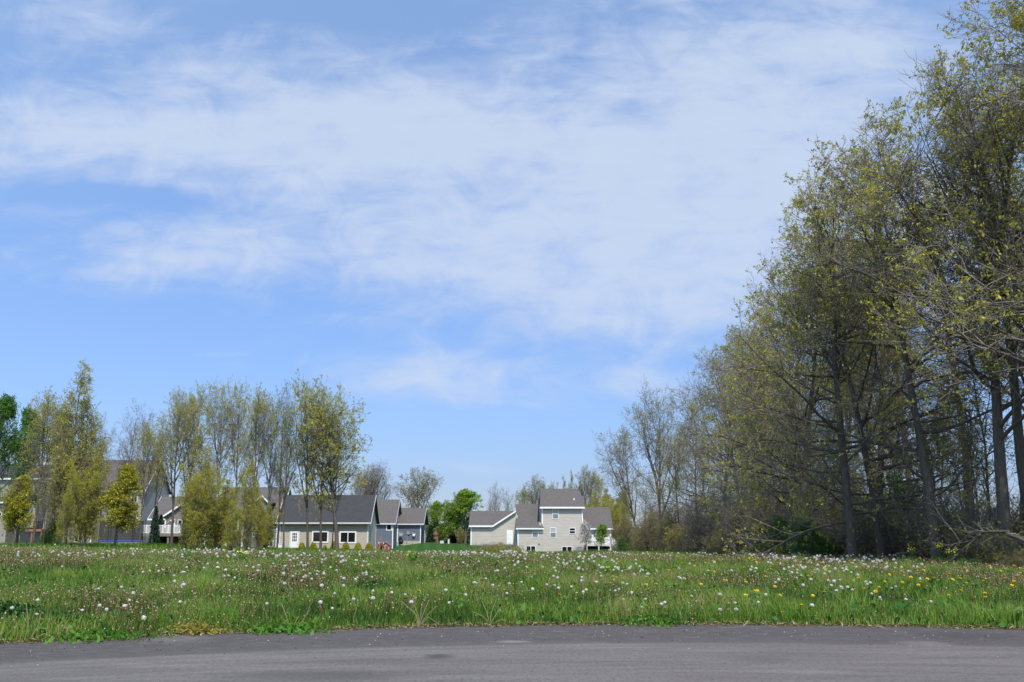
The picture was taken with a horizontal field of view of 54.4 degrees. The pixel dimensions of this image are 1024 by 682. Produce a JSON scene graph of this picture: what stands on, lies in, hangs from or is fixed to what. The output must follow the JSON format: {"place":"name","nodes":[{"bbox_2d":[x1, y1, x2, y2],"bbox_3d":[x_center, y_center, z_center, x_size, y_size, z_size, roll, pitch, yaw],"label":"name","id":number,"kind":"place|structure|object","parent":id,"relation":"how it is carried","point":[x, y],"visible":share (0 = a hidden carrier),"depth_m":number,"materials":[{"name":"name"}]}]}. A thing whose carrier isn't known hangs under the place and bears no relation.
{"place":"outdoors","nodes":[
{"label":"outdoors","id":0,"kind":"place"},
{"bbox_2d":[0,542,808,558],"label":"rough grass","id":1,"kind":"structure","parent":0,"point":[148,546],"depth_m":69.34,"materials":[{"name":"green plant"}]},
{"bbox_2d":[1,541,1021,641],"bbox_3d":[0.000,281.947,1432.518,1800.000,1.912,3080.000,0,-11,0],"label":"ground","id":2,"kind":"structure","parent":0,"point":[429,546],"depth_m":95.57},
{"bbox_2d":[0,391,36,502],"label":"dense tree","id":3,"kind":"object","parent":2,"relation":"on","point":[8,407],"visible":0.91,"depth_m":83.63,"materials":[{"name":"green plant"}]},
{"bbox_2d":[0,474,37,546],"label":"young tree","id":4,"kind":"object","parent":2,"relation":"on","point":[17,506],"visible":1,"depth_m":68.87,"materials":[{"name":"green plant"}]},
{"bbox_2d":[5,405,48,543],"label":"dense tree","id":5,"kind":"object","parent":2,"relation":"on","point":[24,414],"visible":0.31,"depth_m":91.37,"materials":[{"name":"green plant"}]},
{"bbox_2d":[0,465,63,543],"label":"taupe house","id":6,"kind":"structure","parent":2,"relation":"on","point":[23,537],"depth_m":121.58,"materials":[{"name":"grey wood"}]},
{"bbox_2d":[0,596,78,624],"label":"weed clump","id":7,"kind":"object","parent":2,"relation":"on","point":[16,609],"visible":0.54,"depth_m":15.48,"materials":[{"name":"green plant"}]},
{"bbox_2d":[11,385,77,545],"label":"budding tree","id":8,"kind":"object","parent":2,"relation":"on","point":[43,411],"visible":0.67,"depth_m":79.87,"materials":[{"name":"green plant"}]},
{"bbox_2d":[36,520,64,545],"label":"shrub","id":9,"kind":"object","parent":2,"relation":"on","point":[49,535],"visible":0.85,"depth_m":74.20,"materials":[{"name":"green plant"}]},
{"bbox_2d":[33,419,84,538],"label":"slim tree","id":10,"kind":"object","parent":2,"relation":"on","point":[60,489],"visible":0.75,"depth_m":75.11,"materials":[{"name":"green plant"}]},
{"bbox_2d":[55,465,78,544],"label":"spring willow","id":11,"kind":"object","parent":2,"relation":"on","point":[66,518],"visible":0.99,"depth_m":70.75,"materials":[{"name":"green plant"}]},
{"bbox_2d":[31,358,110,542],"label":"slim tree","id":12,"kind":"object","parent":2,"relation":"on","point":[84,448],"visible":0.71,"depth_m":77.65,"materials":[{"name":"green plant"}]},
{"bbox_2d":[53,385,111,544],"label":"slim tree","id":13,"kind":"object","parent":2,"relation":"on","point":[100,438],"visible":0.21,"depth_m":80.35,"materials":[{"name":"green plant"}]},
{"bbox_2d":[65,455,111,545],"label":"spring willow","id":14,"kind":"object","parent":2,"relation":"on","point":[86,524],"visible":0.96,"depth_m":72.64,"materials":[{"name":"green plant"}]},
{"bbox_2d":[61,460,170,543],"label":"grey house","id":15,"kind":"structure","parent":2,"relation":"on","point":[149,506],"depth_m":130.66,"materials":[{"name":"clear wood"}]},
{"bbox_2d":[95,463,143,546],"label":"young tree","id":16,"kind":"object","parent":2,"relation":"on","point":[120,504],"visible":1,"depth_m":72.90,"materials":[{"name":"green plant"}]},
{"bbox_2d":[97,520,145,542],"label":"trampoline","id":17,"kind":"object","parent":2,"relation":"on","point":[109,536],"visible":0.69,"depth_m":88.85,"materials":[{"name":"blue plastic"}]},
{"bbox_2d":[110,397,165,542],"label":"bare tree","id":18,"kind":"object","parent":2,"relation":"on","point":[126,450],"visible":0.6,"depth_m":94.79,"materials":[{"name":"grey plant"}]},
{"bbox_2d":[128,418,170,544],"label":"bare tree","id":19,"kind":"object","parent":2,"relation":"on","point":[148,441],"visible":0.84,"depth_m":81.67,"materials":[{"name":"green plant"}]},
{"bbox_2d":[147,414,176,543],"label":"budding tree","id":20,"kind":"object","parent":2,"relation":"on","point":[161,485],"visible":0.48,"depth_m":85.36,"materials":[{"name":"green plant"}]},
{"bbox_2d":[149,385,209,546],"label":"budding tree","id":21,"kind":"object","parent":2,"relation":"on","point":[177,427],"visible":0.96,"depth_m":79.26,"materials":[{"name":"green plant"}]},
{"bbox_2d":[141,497,221,545],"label":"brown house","id":22,"kind":"structure","parent":2,"relation":"on","point":[164,504],"depth_m":118.15,"materials":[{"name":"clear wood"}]},
{"bbox_2d":[168,380,223,543],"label":"budding tree","id":23,"kind":"object","parent":2,"relation":"on","point":[198,411],"visible":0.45,"depth_m":83.71,"materials":[{"name":"green plant"}]},
{"bbox_2d":[176,423,223,545],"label":"slim tree","id":24,"kind":"object","parent":2,"relation":"on","point":[199,461],"visible":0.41,"depth_m":73.73,"materials":[{"name":"green plant"}]},
{"bbox_2d":[175,460,226,549],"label":"spring willow","id":25,"kind":"object","parent":2,"relation":"on","point":[197,531],"visible":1,"depth_m":68.72,"materials":[{"name":"green plant"}]},
{"bbox_2d":[194,479,241,548],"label":"spring willow","id":26,"kind":"object","parent":2,"relation":"on","point":[224,504],"visible":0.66,"depth_m":70.57,"materials":[{"name":"green plant"}]},
{"bbox_2d":[199,376,237,510],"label":"budding tree","id":27,"kind":"object","parent":2,"relation":"on","point":[218,452],"visible":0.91,"depth_m":82.06,"materials":[{"name":"green plant"}]},
{"bbox_2d":[221,500,245,550],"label":"spring willow","id":28,"kind":"object","parent":2,"relation":"on","point":[230,532],"visible":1,"depth_m":64.74,"materials":[{"name":"green plant"}]},
{"bbox_2d":[216,378,254,546],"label":"budding tree","id":29,"kind":"object","parent":2,"relation":"on","point":[237,424],"visible":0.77,"depth_m":82.06,"materials":[{"name":"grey plant"}]},
{"bbox_2d":[229,458,261,549],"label":"spring willow","id":30,"kind":"object","parent":2,"relation":"on","point":[249,525],"visible":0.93,"depth_m":66.95,"materials":[{"name":"green plant"}]},
{"bbox_2d":[229,382,283,547],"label":"budding tree","id":31,"kind":"object","parent":2,"relation":"on","point":[255,412],"visible":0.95,"depth_m":78.01,"materials":[{"name":"green plant"}]},
{"bbox_2d":[221,487,291,547],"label":"slate house","id":32,"kind":"structure","parent":2,"relation":"on","point":[263,492],"depth_m":118.05,"materials":[{"name":"grey wood"}]},
{"bbox_2d":[248,481,272,549],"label":"spring willow","id":33,"kind":"object","parent":2,"relation":"on","point":[260,531],"visible":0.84,"depth_m":68.82,"materials":[{"name":"green plant"}]},
{"bbox_2d":[254,503,283,548],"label":"spring willow","id":34,"kind":"object","parent":2,"relation":"on","point":[269,540],"visible":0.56,"depth_m":74.44,"materials":[{"name":"green plant"}]},
{"bbox_2d":[248,381,293,512],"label":"green topped tree","id":35,"kind":"object","parent":2,"relation":"on","point":[269,480],"visible":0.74,"depth_m":79.34,"materials":[{"name":"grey plant"}]},
{"bbox_2d":[267,382,304,547],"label":"bare tree","id":36,"kind":"object","parent":2,"relation":"on","point":[283,438],"visible":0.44,"depth_m":87.00,"materials":[{"name":"green plant"}]},
{"bbox_2d":[271,405,311,548],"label":"green topped tree","id":37,"kind":"object","parent":2,"relation":"on","point":[296,457],"visible":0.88,"depth_m":81.80,"materials":[{"name":"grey plant"}]},
{"bbox_2d":[280,368,333,548],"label":"yellow leafed tree","id":38,"kind":"object","parent":2,"relation":"on","point":[307,467],"visible":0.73,"depth_m":82.92,"materials":[{"name":"grey plant"}]},
{"bbox_2d":[281,391,372,549],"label":"yellow leafed tree","id":39,"kind":"object","parent":2,"relation":"on","point":[332,495],"visible":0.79,"depth_m":82.92,"materials":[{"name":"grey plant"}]},
{"bbox_2d":[276,495,379,549],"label":"house","id":40,"kind":"structure","parent":2,"relation":"on","point":[357,517],"depth_m":99.33,"materials":[{"name":"beige wood"}]},
{"bbox_2d":[300,374,355,549],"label":"yellow leafed tree","id":41,"kind":"object","parent":2,"relation":"on","point":[339,399],"visible":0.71,"depth_m":82.81,"materials":[{"name":"grey plant"}]},
{"bbox_2d":[351,460,398,498],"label":"bare tree","id":42,"kind":"object","parent":2,"relation":"on","point":[375,481],"visible":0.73,"depth_m":171.90,"materials":[{"name":"grey plant"}]},
{"bbox_2d":[376,499,428,548],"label":"blue house","id":43,"kind":"structure","parent":2,"relation":"on","point":[407,526],"depth_m":147.13,"materials":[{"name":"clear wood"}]},
{"bbox_2d":[388,466,444,510],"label":"round oak","id":44,"kind":"object","parent":2,"relation":"on","point":[423,487],"visible":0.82,"depth_m":177.40,"materials":[{"name":"grey plant"}]},
{"bbox_2d":[426,500,447,542],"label":"maple","id":45,"kind":"object","parent":2,"relation":"on","point":[435,511],"visible":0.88,"depth_m":161.99,"materials":[{"name":"green plant"}]},
{"bbox_2d":[433,508,463,542],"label":"maple","id":46,"kind":"object","parent":2,"relation":"on","point":[453,522],"visible":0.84,"depth_m":156.64,"materials":[{"name":"green plant"}]},
{"bbox_2d":[442,489,483,543],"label":"maple","id":47,"kind":"object","parent":2,"relation":"on","point":[462,504],"visible":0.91,"depth_m":156.73,"materials":[{"name":"green plant"}]},
{"bbox_2d":[458,542,533,550],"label":"scrub patch","id":48,"kind":"object","parent":2,"relation":"on","point":[497,547],"visible":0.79,"depth_m":122.67,"materials":[{"name":"green plant"}]},
{"bbox_2d":[2,544,991,575],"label":"dandelion clocks","id":49,"kind":"object","parent":2,"relation":"on","point":[629,567],"visible":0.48,"depth_m":29.30,"materials":[{"name":"white plant"}]},
{"bbox_2d":[0,544,1023,642],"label":"meadow grass","id":50,"kind":"structure","parent":2,"relation":"on","point":[957,617],"depth_m":19.23,"materials":[{"name":"green plant"}]},
{"bbox_2d":[0,545,1023,639],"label":"spent stems","id":51,"kind":"object","parent":2,"relation":"on","point":[30,559],"visible":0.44,"depth_m":23.08,"materials":[{"name":"green plant"}]},
{"bbox_2d":[0,550,1023,639],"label":"broadleaf ground cover","id":52,"kind":"object","parent":2,"relation":"on","point":[899,604],"visible":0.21,"depth_m":19.73,"materials":[{"name":"green plant"}]},
{"bbox_2d":[0,618,1023,643],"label":"road edge thatch","id":53,"kind":"object","parent":2,"relation":"on","point":[615,622],"visible":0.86,"depth_m":16.47,"materials":[{"name":"plant"}]},
{"bbox_2d":[524,474,545,503],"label":"budding tree","id":54,"kind":"object","parent":2,"relation":"on","point":[533,498],"visible":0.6,"depth_m":182.55,"materials":[{"name":"grey plant"}]},
{"bbox_2d":[469,489,614,551],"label":"beige house","id":55,"kind":"structure","parent":2,"relation":"on","point":[553,519],"depth_m":138.62,"materials":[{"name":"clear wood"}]},
{"bbox_2d":[574,464,597,505],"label":"budding tree","id":56,"kind":"object","parent":2,"relation":"on","point":[585,485],"visible":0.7,"depth_m":177.73,"materials":[{"name":"grey plant"}]},
{"bbox_2d":[602,499,625,548],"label":"olive tree","id":57,"kind":"object","parent":2,"relation":"on","point":[616,515],"visible":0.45,"depth_m":149.32,"materials":[{"name":"green plant"}]},
{"bbox_2d":[592,423,646,530],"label":"edge tree","id":58,"kind":"object","parent":2,"relation":"on","point":[626,467],"visible":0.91,"depth_m":106.54,"materials":[{"name":"grey plant"}]},
{"bbox_2d":[605,512,648,550],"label":"thicket","id":59,"kind":"object","parent":2,"relation":"on","point":[625,533],"visible":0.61,"depth_m":94.10,"materials":[{"name":"green plant"}]},
{"bbox_2d":[627,511,665,551],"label":"thicket","id":60,"kind":"object","parent":2,"relation":"on","point":[641,538],"visible":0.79,"depth_m":89.76,"materials":[{"name":"green plant"}]},
{"bbox_2d":[595,613,698,626],"bbox_3d":[2.378,4.777,17.065,2.052,0.238,1.555,0,-11,0],"label":"weed clump","id":61,"kind":"object","parent":2,"relation":"on","point":[658,621],"visible":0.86,"depth_m":16.84,"materials":[{"name":"green plant"}]},
{"bbox_2d":[629,474,668,541],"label":"edge tree","id":62,"kind":"object","parent":2,"relation":"on","point":[646,494],"visible":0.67,"depth_m":96.46,"materials":[{"name":"grey plant"}]},
{"bbox_2d":[614,374,700,548],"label":"edge tree","id":63,"kind":"object","parent":2,"relation":"on","point":[659,431],"visible":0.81,"depth_m":97.70,"materials":[{"name":"grey plant"}]},
{"bbox_2d":[650,513,685,551],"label":"thicket","id":64,"kind":"object","parent":2,"relation":"on","point":[662,529],"visible":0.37,"depth_m":84.57,"materials":[{"name":"green plant"}]},
{"bbox_2d":[642,424,707,529],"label":"edge tree","id":65,"kind":"object","parent":2,"relation":"on","point":[675,473],"visible":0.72,"depth_m":90.66,"materials":[{"name":"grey plant"}]},
{"bbox_2d":[660,523,699,552],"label":"thicket","id":66,"kind":"object","parent":2,"relation":"on","point":[672,538],"visible":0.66,"depth_m":78.25,"materials":[{"name":"green plant"}]},
{"bbox_2d":[652,389,719,520],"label":"edge tree","id":67,"kind":"object","parent":2,"relation":"on","point":[691,421],"visible":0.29,"depth_m":95.37,"materials":[{"name":"green plant"}]},
{"bbox_2d":[672,494,712,552],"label":"thicket","id":68,"kind":"object","parent":2,"relation":"on","point":[691,530],"visible":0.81,"depth_m":74.66,"materials":[{"name":"grey plant"}]},
{"bbox_2d":[651,346,765,522],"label":"oak tree","id":69,"kind":"object","parent":2,"relation":"on","point":[708,416],"visible":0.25,"depth_m":84.88,"materials":[{"name":"green plant"}]},
{"bbox_2d":[700,522,733,554],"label":"thicket","id":70,"kind":"object","parent":2,"relation":"on","point":[713,549],"visible":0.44,"depth_m":68.18,"materials":[{"name":"green plant"}]},
{"bbox_2d":[663,346,789,551],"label":"oak tree","id":71,"kind":"object","parent":2,"relation":"on","point":[691,434],"visible":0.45,"depth_m":78.68,"materials":[{"name":"green plant"}]},
{"bbox_2d":[712,487,757,553],"bbox_3d":[14.724,12.416,64.974,3.158,5.963,3.534,7,-13,-33],"label":"thicket","id":72,"kind":"object","parent":2,"relation":"on","point":[733,524],"visible":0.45,"depth_m":64.98,"materials":[{"name":"brown plant"}]},
{"bbox_2d":[676,319,832,552],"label":"oak tree","id":73,"kind":"object","parent":2,"relation":"on","point":[729,346],"visible":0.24,"depth_m":70.65,"materials":[{"name":"green plant"}]},
{"bbox_2d":[742,498,772,554],"bbox_3d":[14.827,11.582,58.976,2.626,4.940,2.973,-2,-11,10],"label":"thicket","id":74,"kind":"object","parent":2,"relation":"on","point":[758,519],"visible":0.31,"depth_m":58.75,"materials":[{"name":"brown plant"}]},
{"bbox_2d":[656,269,865,554],"bbox_3d":[15.271,4.200,55.935,12.588,17.612,8.462,7,-13,-32],"label":"oak tree","id":75,"kind":"object","parent":2,"relation":"on","point":[754,436],"visible":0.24,"depth_m":55.38,"materials":[{"name":"green plant"}]},
{"bbox_2d":[703,304,861,515],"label":"oak tree","id":76,"kind":"object","parent":2,"relation":"on","point":[728,369],"visible":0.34,"depth_m":65.02,"materials":[{"name":"green plant"}]},
{"bbox_2d":[760,512,806,556],"bbox_3d":[12.795,9.274,46.071,2.721,2.716,2.563,7,-13,-31],"label":"thicket","id":77,"kind":"object","parent":2,"relation":"on","point":[775,524],"visible":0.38,"depth_m":45.91,"materials":[{"name":"green plant"}]},
{"bbox_2d":[673,206,926,539],"bbox_3d":[14.271,2.543,48.586,11.225,16.906,9.802,-7,-13,31],"label":"oak tree","id":78,"kind":"object","parent":2,"relation":"on","point":[811,394],"visible":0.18,"depth_m":48.38,"materials":[{"name":"green plant"}]},
{"bbox_2d":[601,432,1023,566],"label":"understorey brush","id":79,"kind":"object","parent":2,"relation":"on","point":[989,547],"visible":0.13,"depth_m":36.85,"materials":[{"name":"brown plant"}]},
{"bbox_2d":[782,516,843,558],"bbox_3d":[13.351,8.943,44.080,2.742,2.498,2.583,-1,-11,7],"label":"thicket","id":80,"kind":"object","parent":2,"relation":"on","point":[821,542],"visible":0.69,"depth_m":43.74,"materials":[{"name":"green plant"}]},
{"bbox_2d":[616,503,1023,561],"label":"undergrowth","id":81,"kind":"object","parent":2,"relation":"on","point":[892,551],"visible":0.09,"depth_m":39.40,"materials":[{"name":"green plant"}]},
{"bbox_2d":[802,385,866,516],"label":"sapling","id":82,"kind":"object","parent":2,"relation":"on","point":[822,443],"visible":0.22,"depth_m":52.11,"materials":[{"name":"green plant"}]},
{"bbox_2d":[686,146,994,559],"bbox_3d":[12.478,0.955,39.122,12.122,16.960,8.148,-4,-12,20],"label":"oak tree","id":83,"kind":"object","parent":2,"relation":"on","point":[849,513],"visible":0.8,"depth_m":38.49,"materials":[{"name":"green plant"}]},
{"bbox_2d":[704,189,1023,559],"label":"oak tree","id":84,"kind":"object","parent":2,"relation":"on","point":[878,535],"visible":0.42,"depth_m":40.65,"materials":[{"name":"green plant"}]},
{"bbox_2d":[794,282,948,514],"bbox_3d":[18.895,4.170,52.463,7.984,16.312,9.457,-4,-12,17],"label":"tree","id":85,"kind":"object","parent":2,"relation":"on","point":[854,419],"visible":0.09,"depth_m":51.97,"materials":[{"name":"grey plant"}]},
{"bbox_2d":[755,188,988,557],"bbox_3d":[17.294,1.336,43.997,9.987,17.531,9.774,7,-13,-30],"label":"oak tree","id":86,"kind":"object","parent":2,"relation":"on","point":[881,451],"visible":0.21,"depth_m":42.76,"materials":[{"name":"green plant"}]},
{"bbox_2d":[757,100,1023,562],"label":"oak tree","id":87,"kind":"object","parent":2,"relation":"on","point":[922,452],"visible":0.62,"depth_m":36.64,"materials":[{"name":"green plant"}]},
{"bbox_2d":[862,470,926,528],"bbox_3d":[17.288,7.933,43.244,4.022,5.192,3.789,-3,-11,15],"label":"thicket","id":88,"kind":"object","parent":2,"relation":"on","point":[902,490],"visible":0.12,"depth_m":43.36,"materials":[{"name":"grey plant"}]},
{"bbox_2d":[771,25,1023,543],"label":"oak tree","id":89,"kind":"object","parent":2,"relation":"on","point":[999,421],"visible":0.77,"depth_m":32.76,"materials":[{"name":"green plant"}]},
{"bbox_2d":[889,187,989,517],"bbox_3d":[20.702,1.547,45.976,7.700,18.072,5.578,6,-13,-29],"label":"tree","id":90,"kind":"object","parent":2,"relation":"on","point":[936,341],"visible":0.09,"depth_m":45.73,"materials":[{"name":"green plant"}]},
{"bbox_2d":[860,0,1023,414],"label":"oak tree","id":91,"kind":"object","parent":2,"relation":"on","point":[1016,23],"visible":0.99,"depth_m":29.35,"materials":[{"name":"green plant"}]},
{"bbox_2d":[919,369,995,517],"bbox_3d":[19.075,5.482,42.657,2.918,8.608,3.221,-1,-11,3],"label":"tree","id":92,"kind":"object","parent":2,"relation":"on","point":[940,381],"visible":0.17,"depth_m":42.95,"materials":[{"name":"green plant"}]},
{"bbox_2d":[892,80,1023,523],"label":"oak tree","id":93,"kind":"object","parent":2,"relation":"on","point":[1018,434],"visible":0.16,"depth_m":34.45,"materials":[{"name":"green plant"}]},
{"bbox_2d":[906,50,1023,393],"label":"oak tree","id":94,"kind":"object","parent":2,"relation":"on","point":[957,124],"visible":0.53,"depth_m":33.09,"materials":[{"name":"green plant"}]},
{"bbox_2d":[938,355,995,513],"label":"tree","id":95,"kind":"object","parent":2,"relation":"on","point":[964,428],"visible":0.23,"depth_m":40.98,"materials":[{"name":"green plant"}]},
{"bbox_2d":[919,494,1023,559],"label":"fallen bough","id":96,"kind":"object","parent":2,"relation":"on","point":[1011,535],"visible":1,"depth_m":29.20,"materials":[{"name":"wood"}]},
{"bbox_2d":[946,413,996,526],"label":"sapling","id":97,"kind":"object","parent":2,"relation":"on","point":[968,447],"visible":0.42,"depth_m":37.28,"materials":[{"name":"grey plant"}]},
{"bbox_2d":[947,321,1014,516],"bbox_3d":[17.413,3.717,36.521,2.873,9.839,3.114,0,-11,2],"label":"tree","id":98,"kind":"object","parent":2,"relation":"on","point":[985,460],"visible":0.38,"depth_m":36.51,"materials":[{"name":"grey plant"}]},
{"bbox_2d":[949,147,1023,525],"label":"tree","id":99,"kind":"object","parent":2,"relation":"on","point":[1009,394],"visible":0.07,"depth_m":40.15,"materials":[{"name":"green plant"}]},
{"bbox_2d":[991,548,1023,569],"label":"thicket","id":100,"kind":"object","parent":2,"relation":"on","point":[1016,562],"visible":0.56,"depth_m":29.25,"materials":[{"name":"green plant"}]},
{"bbox_2d":[0,624,1023,681],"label":"road","id":101,"kind":"structure","parent":0,"point":[581,653],"depth_m":12.61,"materials":[{"name":"grey asphalt"}]},
{"bbox_2d":[21,628,172,643],"bbox_3d":[-6.107,4.308,14.591,2.198,0.208,1.610,0,-11,0],"label":"weed clump","id":102,"kind":"object","parent":101,"relation":"on","point":[108,634],"visible":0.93,"depth_m":14.42,"materials":[{"name":"green plant"}]},
{"bbox_2d":[158,619,232,636],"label":"weed clump","id":103,"kind":"object","parent":101,"relation":"on","point":[201,626],"visible":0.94,"depth_m":15.25,"materials":[{"name":"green plant"}]},
{"bbox_2d":[224,622,356,635],"bbox_3d":[-3.524,4.525,15.679,2.111,0.194,1.458,-4,-12,18],"label":"weed clump","id":104,"kind":"object","parent":101,"relation":"on","point":[293,627],"visible":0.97,"depth_m":15.52,"materials":[{"name":"green plant"}]},
{"bbox_2d":[0,0,1023,530],"label":"sky","id":105,"kind":"structure","parent":0,"point":[485,222],"materials":[{"name":"blue"}]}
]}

